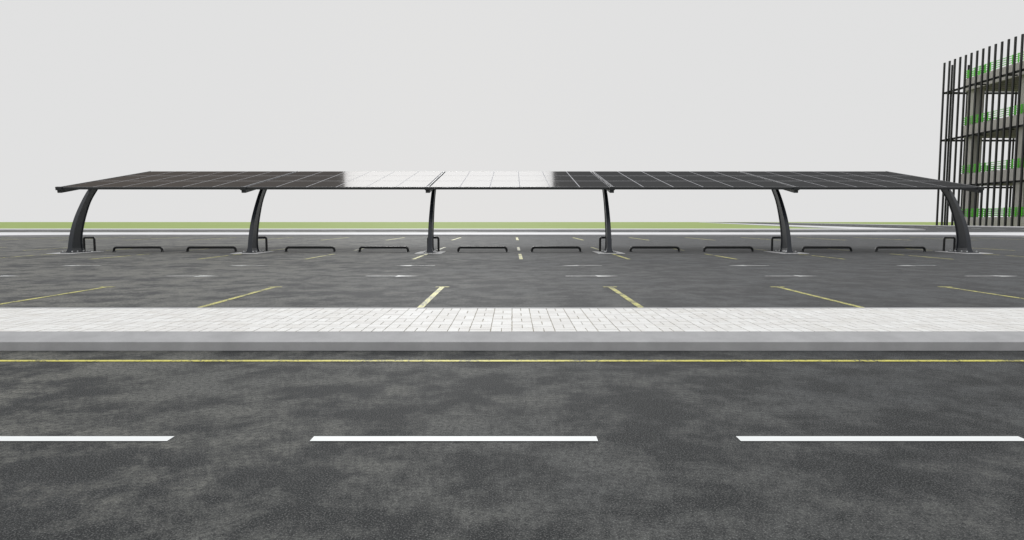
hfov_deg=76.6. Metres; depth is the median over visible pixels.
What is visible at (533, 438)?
road markings
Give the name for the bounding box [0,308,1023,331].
pavement
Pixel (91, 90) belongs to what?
sky
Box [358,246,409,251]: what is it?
wheel stop
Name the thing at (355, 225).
grass field
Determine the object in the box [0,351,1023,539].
road
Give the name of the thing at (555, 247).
wheel stop
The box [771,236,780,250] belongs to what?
protection hoop
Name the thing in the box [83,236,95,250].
protection hoop
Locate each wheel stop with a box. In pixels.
[112,246,163,251]
[186,246,237,251]
[284,246,335,251]
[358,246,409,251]
[457,246,507,251]
[530,246,581,251]
[629,246,680,251]
[702,246,753,251]
[801,246,852,251]
[874,246,926,251]
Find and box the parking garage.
[936,34,1023,225]
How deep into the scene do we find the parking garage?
169.46 m
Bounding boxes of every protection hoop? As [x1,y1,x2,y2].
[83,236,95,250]
[258,236,267,250]
[427,236,439,250]
[599,236,611,250]
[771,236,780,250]
[942,236,955,250]
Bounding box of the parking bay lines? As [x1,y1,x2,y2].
[0,237,1023,307]
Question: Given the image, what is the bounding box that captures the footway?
[0,232,1023,236]
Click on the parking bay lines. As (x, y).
(429, 298)
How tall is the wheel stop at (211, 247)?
0.211 m
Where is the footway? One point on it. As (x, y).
(56, 234)
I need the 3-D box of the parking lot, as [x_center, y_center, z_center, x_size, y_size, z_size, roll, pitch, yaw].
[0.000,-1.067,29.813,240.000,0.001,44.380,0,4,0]
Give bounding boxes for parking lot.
[0,236,1023,307]
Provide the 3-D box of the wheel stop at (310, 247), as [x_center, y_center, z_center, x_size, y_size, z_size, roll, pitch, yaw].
[-7.730,-0.806,24.858,1.990,0.211,0.140,0,4,0]
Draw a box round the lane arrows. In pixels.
[1,265,1005,276]
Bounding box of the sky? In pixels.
[0,0,1023,221]
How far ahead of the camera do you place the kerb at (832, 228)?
85.85 m
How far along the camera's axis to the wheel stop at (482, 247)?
24.82 m
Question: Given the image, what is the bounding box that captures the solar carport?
[46,171,992,253]
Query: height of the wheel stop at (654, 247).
0.211 m
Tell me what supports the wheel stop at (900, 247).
on the parking lot
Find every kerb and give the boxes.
[0,222,1023,230]
[0,308,1023,350]
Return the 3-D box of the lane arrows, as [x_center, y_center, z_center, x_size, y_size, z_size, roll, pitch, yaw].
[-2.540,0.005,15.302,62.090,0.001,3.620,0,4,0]
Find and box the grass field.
[0,222,953,228]
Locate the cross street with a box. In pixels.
[0,222,1023,231]
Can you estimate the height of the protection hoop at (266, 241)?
0.582 m
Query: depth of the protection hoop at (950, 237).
24.86 m
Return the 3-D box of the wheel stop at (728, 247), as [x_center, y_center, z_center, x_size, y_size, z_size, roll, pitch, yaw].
[8.290,-0.806,24.858,1.990,0.211,0.140,0,4,0]
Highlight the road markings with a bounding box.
[0,360,1023,440]
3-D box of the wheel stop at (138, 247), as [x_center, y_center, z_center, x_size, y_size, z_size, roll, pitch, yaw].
[-14.330,-0.806,24.858,1.990,0.211,0.140,0,4,0]
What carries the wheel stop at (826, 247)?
on the parking lot
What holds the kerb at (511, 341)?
on the road
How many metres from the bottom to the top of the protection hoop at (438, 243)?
0.582 m
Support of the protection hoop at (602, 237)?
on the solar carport
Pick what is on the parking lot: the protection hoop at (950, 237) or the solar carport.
the solar carport

